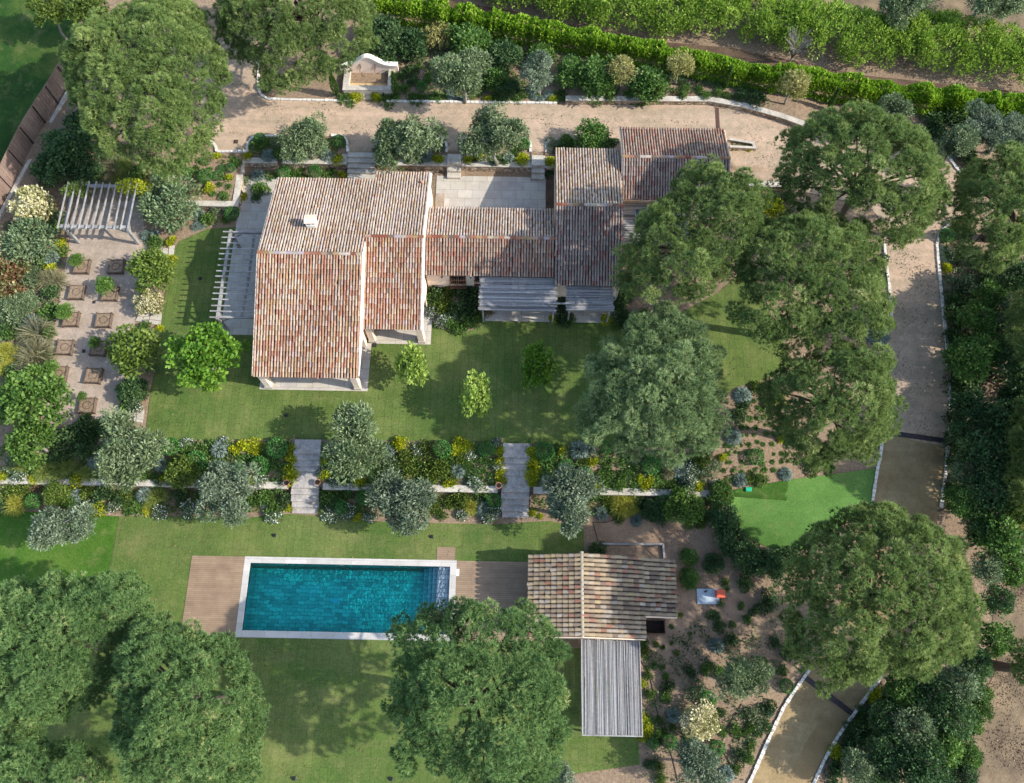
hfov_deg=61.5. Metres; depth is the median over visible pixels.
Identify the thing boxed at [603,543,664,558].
timber edging
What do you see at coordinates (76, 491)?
silver shrub
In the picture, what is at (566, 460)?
clipped ball
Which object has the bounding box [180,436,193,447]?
white flowers
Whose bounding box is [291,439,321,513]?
stone steps
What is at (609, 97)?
leafy shrub
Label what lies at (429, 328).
wall
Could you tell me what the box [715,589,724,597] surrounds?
plastic crate
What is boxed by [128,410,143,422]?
slab path
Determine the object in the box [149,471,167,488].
strap leaf plant
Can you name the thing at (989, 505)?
woodland tree
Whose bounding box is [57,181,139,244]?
wood pergola
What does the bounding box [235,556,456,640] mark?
swimming pool
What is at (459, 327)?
leafy shrub
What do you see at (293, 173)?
strap leaf plant
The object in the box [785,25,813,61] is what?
bare shrub
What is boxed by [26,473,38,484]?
flowering mound
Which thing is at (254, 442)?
flowering mound
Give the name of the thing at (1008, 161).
pine tree
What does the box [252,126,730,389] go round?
villa
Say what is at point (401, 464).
leafy shrub
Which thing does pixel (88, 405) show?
raised planter
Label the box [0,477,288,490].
terrace wall
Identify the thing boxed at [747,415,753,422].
rosette plant
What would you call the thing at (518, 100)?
strap leaf plant
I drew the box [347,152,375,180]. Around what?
garden stairs
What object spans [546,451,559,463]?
leafy shrub
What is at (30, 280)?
bush
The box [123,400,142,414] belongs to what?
white flowers
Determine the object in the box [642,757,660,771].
dark shrub
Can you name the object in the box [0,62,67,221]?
boundary fence
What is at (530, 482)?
flowering mound
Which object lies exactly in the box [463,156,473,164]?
flowering mound
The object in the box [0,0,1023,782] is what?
ground
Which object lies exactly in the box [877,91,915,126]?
olive tree
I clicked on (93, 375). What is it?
raised planter
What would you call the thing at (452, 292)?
leafy shrub
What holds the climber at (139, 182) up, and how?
attached to the wood pergola at (67, 227)
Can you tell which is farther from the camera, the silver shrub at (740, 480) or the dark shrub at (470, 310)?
the dark shrub at (470, 310)
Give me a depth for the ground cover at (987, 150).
67.76 m
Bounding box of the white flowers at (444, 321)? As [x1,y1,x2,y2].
[435,313,450,328]
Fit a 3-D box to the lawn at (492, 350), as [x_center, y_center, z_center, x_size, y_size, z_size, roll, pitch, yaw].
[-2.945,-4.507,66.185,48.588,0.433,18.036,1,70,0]
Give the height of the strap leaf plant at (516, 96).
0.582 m
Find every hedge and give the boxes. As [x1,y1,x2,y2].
[369,0,1023,118]
[487,0,1023,88]
[997,248,1023,383]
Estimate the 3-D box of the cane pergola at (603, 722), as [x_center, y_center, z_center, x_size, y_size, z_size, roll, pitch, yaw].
[6.498,19.726,57.338,3.935,2.369,6.019,1,70,0]
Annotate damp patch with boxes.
[787,715,842,782]
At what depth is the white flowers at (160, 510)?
62.34 m
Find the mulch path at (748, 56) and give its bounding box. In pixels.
[397,0,1021,100]
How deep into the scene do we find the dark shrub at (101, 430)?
62.82 m
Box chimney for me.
[644,619,665,634]
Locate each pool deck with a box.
[181,556,244,636]
[437,547,454,559]
[454,561,531,641]
[532,638,580,647]
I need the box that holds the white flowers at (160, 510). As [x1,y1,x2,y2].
[151,502,171,521]
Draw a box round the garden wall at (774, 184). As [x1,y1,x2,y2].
[741,181,780,188]
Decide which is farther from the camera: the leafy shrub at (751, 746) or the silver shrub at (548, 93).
the silver shrub at (548, 93)
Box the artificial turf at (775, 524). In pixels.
[732,468,875,549]
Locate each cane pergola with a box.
[478,276,557,323]
[565,285,614,322]
[580,639,642,736]
[623,203,687,251]
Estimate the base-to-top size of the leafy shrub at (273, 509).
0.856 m
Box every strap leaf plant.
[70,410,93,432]
[90,418,102,441]
[120,500,133,516]
[127,493,150,516]
[134,470,148,482]
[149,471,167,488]
[200,443,211,458]
[210,456,231,468]
[235,451,251,467]
[257,448,272,467]
[263,459,289,476]
[264,170,279,180]
[269,473,285,491]
[289,167,305,177]
[294,171,309,177]
[320,168,337,179]
[337,92,354,107]
[341,475,355,493]
[356,478,373,497]
[376,92,400,110]
[406,93,416,105]
[414,93,428,107]
[426,92,441,103]
[436,92,446,99]
[473,479,491,497]
[475,453,489,464]
[490,93,509,103]
[511,87,522,100]
[513,93,526,104]
[537,460,555,477]
[553,90,567,103]
[592,480,612,497]
[602,454,614,473]
[604,469,625,490]
[607,506,618,518]
[608,316,620,330]
[616,454,630,467]
[618,466,635,479]
[626,480,643,497]
[646,483,664,496]
[655,468,673,483]
[659,480,675,489]
[822,463,836,477]
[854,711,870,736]
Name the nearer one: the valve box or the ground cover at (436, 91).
the valve box
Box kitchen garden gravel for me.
[43,200,148,424]
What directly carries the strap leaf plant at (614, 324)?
on the ground at (950, 522)
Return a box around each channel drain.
[715,108,719,129]
[805,676,853,715]
[886,431,945,442]
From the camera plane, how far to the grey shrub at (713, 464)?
62.51 m
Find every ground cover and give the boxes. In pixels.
[0,218,67,382]
[0,429,293,483]
[0,488,290,514]
[109,153,235,199]
[253,137,345,160]
[319,438,502,485]
[321,491,501,518]
[393,25,765,91]
[399,61,556,98]
[460,139,529,160]
[531,443,702,490]
[531,495,709,520]
[559,77,773,105]
[642,620,785,782]
[722,391,794,476]
[913,113,1021,148]
[941,141,993,406]
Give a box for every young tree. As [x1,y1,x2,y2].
[392,339,428,386]
[458,368,492,417]
[520,338,559,389]
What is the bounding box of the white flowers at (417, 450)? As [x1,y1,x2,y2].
[410,444,424,457]
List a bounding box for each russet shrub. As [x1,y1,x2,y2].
[32,485,42,493]
[477,310,495,318]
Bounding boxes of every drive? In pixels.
[196,36,960,445]
[751,436,945,782]
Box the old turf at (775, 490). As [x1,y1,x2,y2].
[733,481,787,500]
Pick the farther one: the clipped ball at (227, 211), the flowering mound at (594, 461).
the clipped ball at (227, 211)
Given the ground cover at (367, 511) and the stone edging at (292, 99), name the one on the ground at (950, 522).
the ground cover at (367, 511)
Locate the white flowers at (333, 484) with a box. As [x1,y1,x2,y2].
[327,477,342,488]
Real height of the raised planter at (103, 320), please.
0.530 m
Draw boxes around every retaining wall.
[179,157,278,210]
[282,154,347,168]
[375,154,446,170]
[461,156,531,171]
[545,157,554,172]
[565,95,804,127]
[728,138,756,150]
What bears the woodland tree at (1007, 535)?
on the ground at (950, 522)
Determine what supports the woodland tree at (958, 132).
on the ground at (950, 522)
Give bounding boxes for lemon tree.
[42,359,60,374]
[53,302,75,319]
[67,252,85,267]
[76,391,87,401]
[88,335,101,348]
[94,274,114,295]
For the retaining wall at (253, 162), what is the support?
on the ground at (950, 522)
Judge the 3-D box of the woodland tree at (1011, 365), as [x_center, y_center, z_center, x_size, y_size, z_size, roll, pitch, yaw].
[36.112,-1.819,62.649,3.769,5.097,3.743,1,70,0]
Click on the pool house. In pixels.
(581, 595)
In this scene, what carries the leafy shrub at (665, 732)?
on the ground at (950, 522)
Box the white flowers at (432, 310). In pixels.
[426,305,437,320]
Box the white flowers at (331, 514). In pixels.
[320,505,340,523]
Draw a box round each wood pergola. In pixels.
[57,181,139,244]
[209,229,261,330]
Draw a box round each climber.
[59,179,92,197]
[113,177,152,196]
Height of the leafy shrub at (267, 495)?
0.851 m
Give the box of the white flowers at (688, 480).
[678,472,697,494]
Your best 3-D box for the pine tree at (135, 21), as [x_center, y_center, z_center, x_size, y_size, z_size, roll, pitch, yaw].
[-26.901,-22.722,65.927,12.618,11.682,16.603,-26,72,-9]
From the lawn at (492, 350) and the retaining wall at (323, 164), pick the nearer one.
the lawn at (492, 350)
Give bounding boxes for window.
[449,276,466,288]
[474,276,480,286]
[635,209,645,223]
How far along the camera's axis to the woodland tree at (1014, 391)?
60.56 m
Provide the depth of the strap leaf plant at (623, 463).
62.75 m
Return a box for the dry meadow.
[752,0,1023,42]
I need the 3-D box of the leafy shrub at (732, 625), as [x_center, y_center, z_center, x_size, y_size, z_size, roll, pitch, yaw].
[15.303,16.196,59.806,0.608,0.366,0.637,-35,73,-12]
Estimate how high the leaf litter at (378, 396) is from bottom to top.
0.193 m
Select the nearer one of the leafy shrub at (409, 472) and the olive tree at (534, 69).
the leafy shrub at (409, 472)
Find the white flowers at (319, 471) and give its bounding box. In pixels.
[316,465,325,476]
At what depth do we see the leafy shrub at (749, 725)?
57.49 m
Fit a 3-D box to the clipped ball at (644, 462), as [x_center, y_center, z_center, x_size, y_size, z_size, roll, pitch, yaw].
[10.136,5.314,62.219,1.574,1.306,1.419,-20,71,-7]
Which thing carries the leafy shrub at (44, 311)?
on the ground at (950, 522)
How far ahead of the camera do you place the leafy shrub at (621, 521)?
62.26 m
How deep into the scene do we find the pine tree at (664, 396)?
55.38 m
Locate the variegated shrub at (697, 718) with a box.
[679,698,720,740]
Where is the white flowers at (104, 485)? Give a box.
[99,475,114,487]
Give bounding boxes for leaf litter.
[119,517,620,777]
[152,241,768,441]
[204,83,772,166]
[604,523,763,681]
[887,163,954,443]
[978,576,1023,779]
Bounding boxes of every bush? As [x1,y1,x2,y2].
[0,216,60,270]
[0,231,24,265]
[0,256,32,298]
[0,293,32,323]
[1,362,51,395]
[6,184,57,221]
[15,291,41,314]
[18,262,41,287]
[28,149,75,189]
[37,122,101,177]
[41,476,73,507]
[60,108,101,141]
[73,158,106,183]
[115,376,149,407]
[131,288,165,315]
[163,453,201,491]
[356,13,405,61]
[396,27,429,61]
[421,19,453,48]
[444,21,494,59]
[481,65,510,93]
[487,36,524,72]
[495,77,520,100]
[526,40,556,62]
[553,53,585,90]
[574,52,620,102]
[625,64,670,104]
[639,498,663,522]
[661,485,706,524]
[678,547,698,567]
[678,567,700,589]
[701,551,724,575]
[705,477,735,509]
[705,500,740,533]
[713,522,747,557]
[725,537,764,576]
[755,545,785,583]
[776,545,801,574]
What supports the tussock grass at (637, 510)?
on the ground at (950, 522)
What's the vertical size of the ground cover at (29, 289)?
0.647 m
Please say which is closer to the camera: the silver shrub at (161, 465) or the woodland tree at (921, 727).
the woodland tree at (921, 727)
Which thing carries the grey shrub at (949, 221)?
on the ground at (950, 522)
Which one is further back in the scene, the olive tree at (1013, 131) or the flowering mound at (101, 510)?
the olive tree at (1013, 131)
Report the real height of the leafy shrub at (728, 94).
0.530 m
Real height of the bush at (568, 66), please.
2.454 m
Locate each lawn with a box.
[0,0,72,162]
[0,512,118,679]
[0,514,639,782]
[146,227,791,447]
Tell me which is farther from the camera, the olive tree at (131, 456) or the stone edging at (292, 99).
the stone edging at (292, 99)
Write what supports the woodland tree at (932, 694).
on the ground at (950, 522)
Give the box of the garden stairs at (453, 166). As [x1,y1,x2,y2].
[447,154,460,178]
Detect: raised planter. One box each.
[52,365,69,381]
[54,339,75,355]
[61,311,81,327]
[66,284,86,300]
[71,258,91,274]
[77,397,97,414]
[82,367,103,384]
[88,341,107,356]
[93,312,113,328]
[100,285,120,301]
[106,258,125,274]
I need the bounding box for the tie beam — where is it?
[548,302,574,304]
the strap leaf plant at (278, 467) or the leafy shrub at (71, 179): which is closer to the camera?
the strap leaf plant at (278, 467)
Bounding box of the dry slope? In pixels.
[974,552,1023,782]
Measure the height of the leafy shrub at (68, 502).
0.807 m
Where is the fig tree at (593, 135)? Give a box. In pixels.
[573,117,612,149]
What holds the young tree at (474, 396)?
on the lawn at (492, 350)
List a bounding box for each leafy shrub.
[0,326,21,340]
[0,484,24,501]
[14,484,32,499]
[28,456,46,474]
[31,254,44,268]
[33,272,51,288]
[36,303,61,321]
[42,326,57,339]
[47,218,63,232]
[55,245,71,259]
[62,493,79,508]
[64,178,85,197]
[77,486,95,501]
[119,400,136,412]
[119,487,136,501]
[127,164,145,181]
[138,320,151,330]
[145,234,166,249]
[165,454,177,466]
[179,442,195,453]
[192,492,203,503]
[199,212,216,227]
[203,460,215,471]
[218,190,229,200]
[232,158,242,167]
[243,493,262,508]
[245,453,259,464]
[248,137,271,155]
[250,181,271,196]
[256,489,274,505]
[263,497,284,517]
[272,146,285,161]
[317,489,341,506]
[338,490,352,502]
[352,502,366,514]
[380,52,400,73]
[394,453,411,469]
[398,445,420,466]
[399,83,410,93]
[402,463,420,480]
[414,457,436,478]
[418,439,436,457]
[423,71,434,82]
[424,292,441,308]
[424,471,443,484]
[425,455,446,479]
[430,499,443,513]
[431,291,451,310]
[434,299,454,315]
[434,463,451,478]
[435,508,446,521]
[441,495,454,510]
[442,285,455,300]
[442,452,455,466]
[444,471,460,486]
[445,316,456,331]
[451,320,467,336]
[451,488,473,509]
[452,452,466,465]
[457,313,475,330]
[462,459,473,472]
[469,316,482,328]
[472,311,482,322]
[476,86,485,94]
[489,155,500,166]
[511,147,521,155]
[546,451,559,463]
[555,442,562,450]
[559,134,574,147]
[564,313,576,325]
[566,139,578,147]
[576,455,588,465]
[595,468,606,481]
[599,495,612,507]
[605,89,617,103]
[612,477,627,492]
[613,515,624,525]
[622,89,634,98]
[637,307,652,322]
[640,638,648,648]
[640,646,651,659]
[643,671,653,679]
[644,688,656,700]
[646,715,654,725]
[652,640,658,646]
[653,727,662,740]
[654,761,665,771]
[654,772,667,782]
[656,715,663,723]
[658,509,671,522]
[658,664,665,671]
[660,691,671,703]
[660,726,667,737]
[662,672,669,679]
[669,723,675,731]
[672,649,680,656]
[677,90,687,99]
[679,84,688,92]
[685,523,694,530]
[689,514,707,529]
[691,452,713,471]
[696,84,703,94]
[699,661,714,676]
[700,90,712,99]
[713,88,722,96]
[713,664,723,679]
[717,600,724,607]
[718,724,728,737]
[721,577,729,587]
[723,91,731,99]
[728,620,736,628]
[729,723,742,738]
[732,762,742,776]
[737,601,744,610]
[741,614,751,624]
[743,728,750,737]
[744,719,757,732]
[745,471,757,485]
[745,739,755,752]
[745,752,755,764]
[748,380,760,394]
[750,472,769,487]
[765,192,782,210]
[778,665,788,676]
[800,462,819,477]
[920,7,933,21]
[944,364,973,382]
[966,720,984,735]
[975,684,994,699]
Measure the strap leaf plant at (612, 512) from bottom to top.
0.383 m
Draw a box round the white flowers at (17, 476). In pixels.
[9,469,28,484]
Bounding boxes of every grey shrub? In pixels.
[3,450,19,473]
[11,313,28,332]
[46,209,65,226]
[145,363,160,375]
[169,224,182,234]
[209,207,222,217]
[243,175,250,185]
[269,135,282,148]
[376,467,394,478]
[381,456,401,476]
[545,136,561,151]
[655,519,666,526]
[676,474,686,487]
[682,678,705,701]
[695,465,713,483]
[707,458,722,478]
[741,707,767,732]
[942,266,980,294]
[944,215,958,229]
[948,245,977,271]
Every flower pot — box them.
[283,480,289,485]
[314,479,320,484]
[496,482,501,488]
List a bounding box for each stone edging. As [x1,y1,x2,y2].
[210,134,276,152]
[256,62,354,101]
[331,134,348,152]
[386,100,556,103]
[441,136,447,151]
[748,669,809,782]
[812,675,884,782]
[871,443,883,500]
[883,244,892,344]
[935,219,956,507]
[944,154,960,171]
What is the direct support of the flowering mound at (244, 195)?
on the ground at (950, 522)
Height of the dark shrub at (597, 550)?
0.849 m
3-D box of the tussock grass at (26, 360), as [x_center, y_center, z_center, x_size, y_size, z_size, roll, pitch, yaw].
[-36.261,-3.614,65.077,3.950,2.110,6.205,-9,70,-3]
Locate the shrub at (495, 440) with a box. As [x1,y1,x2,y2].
[491,437,502,449]
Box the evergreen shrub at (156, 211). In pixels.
[135,174,202,232]
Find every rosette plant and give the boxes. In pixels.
[192,164,200,170]
[225,183,232,189]
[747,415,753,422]
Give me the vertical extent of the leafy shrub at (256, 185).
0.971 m
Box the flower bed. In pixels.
[428,289,482,332]
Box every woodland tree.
[840,744,878,782]
[864,727,907,773]
[865,764,901,782]
[866,698,903,737]
[881,670,923,711]
[886,702,940,753]
[887,736,954,782]
[906,670,953,723]
[922,727,966,769]
[924,691,981,744]
[932,137,953,158]
[934,662,983,707]
[938,484,981,520]
[939,335,994,384]
[940,123,980,162]
[941,758,980,782]
[944,418,982,446]
[944,450,984,485]
[946,384,990,424]
[953,646,995,689]
[954,166,992,205]
[955,297,996,333]
[955,427,1011,476]
[958,739,984,771]
[959,472,1015,516]
[962,512,996,549]
[965,693,995,723]
[968,323,1005,366]
[968,511,1023,562]
[968,549,1005,587]
[969,277,1010,313]
[972,395,1020,440]
[976,497,998,513]
[976,584,1016,618]
[979,620,1015,659]
[983,445,1023,494]
[987,334,1023,381]
[987,551,1023,590]
[994,294,1023,334]
[996,373,1023,415]
[996,490,1023,531]
[997,258,1023,293]
[998,413,1022,447]
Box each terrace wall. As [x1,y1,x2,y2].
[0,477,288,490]
[323,483,497,493]
[533,479,717,498]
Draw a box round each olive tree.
[25,502,100,551]
[91,403,172,493]
[194,459,262,528]
[276,111,329,164]
[320,399,390,485]
[364,467,437,536]
[370,113,448,173]
[428,45,494,103]
[455,100,530,165]
[519,49,553,95]
[540,462,605,539]
[542,760,576,782]
[673,735,728,782]
[709,649,774,703]
[877,0,934,32]
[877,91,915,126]
[959,98,1005,147]
[964,0,1023,28]
[986,110,1023,153]
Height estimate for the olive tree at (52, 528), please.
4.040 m
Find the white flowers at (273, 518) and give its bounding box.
[263,507,284,524]
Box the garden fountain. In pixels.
[339,53,398,94]
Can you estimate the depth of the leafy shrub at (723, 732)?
57.34 m
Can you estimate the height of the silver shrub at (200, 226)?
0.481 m
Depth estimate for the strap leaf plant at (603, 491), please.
62.34 m
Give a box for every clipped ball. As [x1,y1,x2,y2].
[24,493,41,508]
[160,437,179,455]
[183,167,193,179]
[185,450,206,471]
[196,168,212,183]
[212,170,222,180]
[218,164,225,171]
[223,206,239,221]
[225,162,235,172]
[250,455,269,474]
[253,132,266,142]
[260,80,271,92]
[265,436,287,458]
[277,166,289,178]
[308,164,321,177]
[332,134,345,147]
[334,499,347,515]
[356,489,371,504]
[416,80,426,91]
[433,439,451,457]
[477,442,496,456]
[485,493,501,509]
[516,136,530,150]
[534,442,554,461]
[558,458,573,471]
[577,465,592,474]
[599,440,613,453]
[641,456,661,474]
[647,738,658,748]
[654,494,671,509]
[664,733,677,748]
[698,690,716,707]
[708,739,724,756]
[747,448,764,465]
[779,678,793,693]
[938,228,953,242]
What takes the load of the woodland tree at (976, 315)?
on the ground at (950, 522)
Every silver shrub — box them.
[21,312,45,333]
[44,251,61,264]
[68,487,83,503]
[87,454,101,469]
[136,487,152,503]
[139,230,157,241]
[154,456,167,471]
[190,223,198,231]
[193,210,204,216]
[198,222,204,229]
[210,439,229,457]
[249,168,265,181]
[259,148,276,163]
[260,502,269,512]
[320,149,334,161]
[384,445,395,457]
[420,151,432,163]
[445,88,454,95]
[447,95,454,101]
[450,464,466,478]
[455,96,462,100]
[476,501,487,518]
[502,152,514,163]
[525,84,537,94]
[530,93,537,100]
[538,95,543,101]
[543,89,553,99]
[568,440,589,460]
[594,505,608,520]
[630,514,641,526]
[665,706,681,723]
[671,461,689,479]
[707,638,725,653]
[719,764,734,782]
[723,428,741,445]
[733,386,751,403]
[733,472,746,488]
[777,467,792,481]
[866,329,890,345]
[939,244,943,250]
[950,151,958,159]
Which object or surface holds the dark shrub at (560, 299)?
on the ground at (950, 522)
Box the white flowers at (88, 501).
[81,498,92,513]
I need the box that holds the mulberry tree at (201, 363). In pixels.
[161,321,250,392]
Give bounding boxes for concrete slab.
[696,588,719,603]
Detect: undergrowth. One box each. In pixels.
[826,670,990,782]
[953,265,1023,560]
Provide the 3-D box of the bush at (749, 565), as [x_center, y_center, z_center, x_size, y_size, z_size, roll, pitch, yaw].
[16.514,11.667,60.565,2.716,2.052,2.912,-25,71,-9]
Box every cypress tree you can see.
[328,71,338,95]
[390,70,399,95]
[723,64,733,87]
[827,87,840,107]
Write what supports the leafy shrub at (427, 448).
on the ground at (950, 522)
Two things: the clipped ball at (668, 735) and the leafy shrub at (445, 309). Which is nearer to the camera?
the clipped ball at (668, 735)
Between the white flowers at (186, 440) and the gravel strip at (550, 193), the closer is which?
the white flowers at (186, 440)
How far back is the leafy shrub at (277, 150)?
70.56 m
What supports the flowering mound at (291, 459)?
on the ground at (950, 522)
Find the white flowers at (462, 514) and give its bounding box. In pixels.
[455,507,469,521]
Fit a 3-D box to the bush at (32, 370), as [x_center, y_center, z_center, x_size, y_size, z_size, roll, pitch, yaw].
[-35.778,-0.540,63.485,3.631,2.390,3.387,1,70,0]
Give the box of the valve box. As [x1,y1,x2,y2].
[745,487,751,491]
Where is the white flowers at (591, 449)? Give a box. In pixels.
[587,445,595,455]
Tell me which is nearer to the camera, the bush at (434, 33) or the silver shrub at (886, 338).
the silver shrub at (886, 338)
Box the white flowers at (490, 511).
[480,504,500,524]
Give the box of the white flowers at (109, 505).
[104,499,121,514]
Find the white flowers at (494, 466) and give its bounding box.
[491,461,503,469]
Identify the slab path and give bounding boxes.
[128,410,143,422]
[136,312,161,325]
[152,245,174,254]
[361,94,370,98]
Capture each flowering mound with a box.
[0,472,7,482]
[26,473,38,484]
[43,263,56,271]
[55,237,67,247]
[68,470,82,488]
[93,501,107,516]
[155,324,163,332]
[165,235,177,246]
[167,254,177,268]
[202,182,216,192]
[211,152,221,159]
[223,174,233,180]
[228,443,240,455]
[235,439,252,452]
[241,151,253,160]
[241,192,247,201]
[246,436,264,453]
[252,445,259,455]
[282,473,297,487]
[283,464,299,478]
[284,454,296,465]
[285,503,292,511]
[287,443,296,454]
[317,454,328,463]
[317,468,331,480]
[331,154,343,165]
[337,170,346,178]
[348,92,364,103]
[352,474,366,487]
[352,513,362,521]
[370,92,381,102]
[390,436,408,451]
[431,154,443,163]
[442,476,457,487]
[451,435,465,456]
[459,440,475,457]
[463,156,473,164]
[482,95,492,101]
[492,456,505,467]
[493,444,504,456]
[494,468,506,477]
[495,475,507,486]
[514,152,529,167]
[523,465,542,481]
[525,445,534,458]
[525,455,538,472]
[527,478,535,486]
[528,507,536,516]
[545,156,554,167]
[547,95,556,101]
[547,314,558,323]
[557,445,566,455]
[589,457,599,465]
[600,313,612,325]
[633,473,645,483]
[635,732,647,742]
[637,711,649,723]
[638,483,649,491]
[641,677,646,687]
[643,722,653,737]
[644,474,655,487]
[694,480,705,492]
[717,453,727,461]
[763,197,785,219]
[777,433,786,443]
[825,741,844,760]
[867,686,882,703]
[941,262,952,274]
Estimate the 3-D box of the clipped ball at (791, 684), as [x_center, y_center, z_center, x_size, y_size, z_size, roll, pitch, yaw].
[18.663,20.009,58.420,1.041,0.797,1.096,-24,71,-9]
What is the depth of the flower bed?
66.62 m
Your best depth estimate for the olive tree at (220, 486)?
59.42 m
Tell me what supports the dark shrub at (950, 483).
on the ground at (950, 522)
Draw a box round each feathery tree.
[603,54,637,88]
[665,49,694,84]
[776,68,811,104]
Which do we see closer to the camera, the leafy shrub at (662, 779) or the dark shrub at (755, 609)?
the leafy shrub at (662, 779)
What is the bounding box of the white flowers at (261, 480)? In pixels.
[252,473,272,488]
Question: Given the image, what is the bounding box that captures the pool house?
[527,551,678,639]
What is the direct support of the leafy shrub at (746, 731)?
on the ground at (950, 522)
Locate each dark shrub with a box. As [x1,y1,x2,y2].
[0,317,19,336]
[0,496,12,516]
[2,360,23,377]
[39,284,62,303]
[49,420,91,450]
[50,439,73,467]
[68,436,97,461]
[74,415,100,443]
[91,486,120,507]
[94,420,111,437]
[111,491,128,505]
[138,384,151,400]
[169,488,190,508]
[250,193,261,203]
[276,490,290,508]
[318,500,333,515]
[328,495,346,509]
[366,464,382,483]
[395,70,407,80]
[403,62,419,77]
[407,74,417,87]
[413,472,427,484]
[427,285,444,305]
[448,297,472,319]
[454,289,471,298]
[457,301,477,321]
[462,286,480,308]
[474,493,487,503]
[545,170,554,178]
[554,312,570,328]
[555,305,567,314]
[557,297,566,310]
[587,541,607,553]
[606,136,619,148]
[611,303,628,317]
[612,293,628,312]
[613,311,632,332]
[618,284,632,303]
[633,496,649,509]
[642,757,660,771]
[654,735,663,746]
[659,680,675,694]
[682,666,695,677]
[705,609,720,621]
[712,619,725,634]
[716,707,726,718]
[723,631,741,649]
[730,407,748,426]
[732,89,748,101]
[732,748,750,767]
[735,574,754,593]
[740,400,752,411]
[747,603,761,616]
[748,88,766,107]
[751,728,763,739]
[756,718,772,734]
[758,588,777,615]
[760,698,778,717]
[768,636,779,649]
[779,646,792,662]
[780,190,794,204]
[823,757,843,778]
[839,732,854,748]
[842,716,861,738]
[855,702,867,715]
[861,728,878,751]
[874,253,889,267]
[879,269,888,279]
[922,122,946,141]
[924,111,945,134]
[936,104,964,123]
[940,303,966,328]
[940,373,971,393]
[940,475,957,492]
[941,289,964,307]
[941,327,964,343]
[941,408,961,426]
[942,430,961,451]
[943,450,965,473]
[949,294,968,311]
[951,113,971,129]
[958,149,977,167]
[967,269,993,286]
[971,369,983,384]
[993,311,1006,332]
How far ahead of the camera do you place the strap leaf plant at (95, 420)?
63.35 m
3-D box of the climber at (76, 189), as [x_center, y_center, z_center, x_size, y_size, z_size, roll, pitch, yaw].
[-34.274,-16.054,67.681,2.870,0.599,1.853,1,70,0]
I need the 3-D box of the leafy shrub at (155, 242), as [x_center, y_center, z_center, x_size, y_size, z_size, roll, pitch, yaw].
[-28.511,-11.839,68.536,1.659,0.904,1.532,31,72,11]
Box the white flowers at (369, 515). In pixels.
[362,510,378,522]
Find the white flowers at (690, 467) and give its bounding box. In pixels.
[684,458,704,476]
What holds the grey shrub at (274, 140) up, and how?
on the ground at (950, 522)
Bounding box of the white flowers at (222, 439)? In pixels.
[216,434,228,448]
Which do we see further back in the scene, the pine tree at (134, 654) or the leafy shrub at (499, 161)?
the leafy shrub at (499, 161)
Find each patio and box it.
[220,177,285,334]
[259,343,370,390]
[374,298,428,344]
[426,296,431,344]
[436,176,545,209]
[485,292,617,322]
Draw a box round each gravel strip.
[435,193,444,206]
[546,178,553,209]
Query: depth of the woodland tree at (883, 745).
54.23 m
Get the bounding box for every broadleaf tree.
[0,371,75,433]
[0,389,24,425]
[4,418,58,469]
[25,0,68,39]
[64,0,109,24]
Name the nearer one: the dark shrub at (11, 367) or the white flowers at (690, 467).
the white flowers at (690, 467)
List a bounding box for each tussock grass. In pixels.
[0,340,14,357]
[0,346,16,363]
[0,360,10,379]
[1,493,28,517]
[9,310,58,373]
[9,353,22,362]
[10,345,25,356]
[10,464,31,474]
[22,336,54,361]
[31,459,54,485]
[33,264,68,292]
[45,456,76,479]
[60,457,80,476]
[75,464,97,481]
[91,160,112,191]
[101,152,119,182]
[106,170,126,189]
[113,157,134,174]
[141,499,156,514]
[142,487,168,508]
[220,216,229,224]
[463,498,479,516]
[608,495,635,522]
[621,501,640,516]
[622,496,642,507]
[660,459,676,481]
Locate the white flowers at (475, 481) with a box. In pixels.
[466,475,483,491]
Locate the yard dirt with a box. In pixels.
[587,518,758,664]
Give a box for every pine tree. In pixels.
[0,568,166,741]
[0,726,117,782]
[55,0,233,184]
[107,607,271,782]
[212,0,381,95]
[379,594,574,782]
[572,299,733,470]
[609,153,773,304]
[723,209,897,362]
[755,337,909,473]
[765,99,954,250]
[768,498,988,699]
[941,140,1023,275]
[991,636,1023,686]
[1001,286,1023,367]
[1001,393,1023,514]
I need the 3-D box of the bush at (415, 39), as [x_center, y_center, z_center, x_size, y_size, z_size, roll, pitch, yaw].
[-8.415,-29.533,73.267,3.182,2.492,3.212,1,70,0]
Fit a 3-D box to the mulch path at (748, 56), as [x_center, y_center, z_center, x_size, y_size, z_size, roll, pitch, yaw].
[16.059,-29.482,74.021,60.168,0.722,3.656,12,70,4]
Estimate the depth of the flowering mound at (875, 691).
58.55 m
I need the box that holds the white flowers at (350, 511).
[341,502,356,521]
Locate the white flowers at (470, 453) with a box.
[461,447,478,460]
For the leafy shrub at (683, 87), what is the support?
on the ground at (950, 522)
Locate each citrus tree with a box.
[103,323,163,379]
[125,245,177,294]
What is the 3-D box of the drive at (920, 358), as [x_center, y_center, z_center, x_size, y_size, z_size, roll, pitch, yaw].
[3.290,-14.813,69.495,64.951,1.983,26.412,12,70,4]
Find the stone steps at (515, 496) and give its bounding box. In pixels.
[501,443,530,517]
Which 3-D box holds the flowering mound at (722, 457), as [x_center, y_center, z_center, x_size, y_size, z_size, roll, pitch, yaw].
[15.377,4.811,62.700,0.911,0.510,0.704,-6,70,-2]
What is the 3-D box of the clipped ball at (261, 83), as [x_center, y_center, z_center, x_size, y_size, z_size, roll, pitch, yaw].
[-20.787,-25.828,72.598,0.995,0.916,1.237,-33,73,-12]
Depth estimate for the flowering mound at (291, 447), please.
62.88 m
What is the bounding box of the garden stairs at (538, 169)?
[531,155,544,180]
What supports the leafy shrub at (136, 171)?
on the ground at (950, 522)
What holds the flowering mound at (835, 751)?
on the ground at (950, 522)

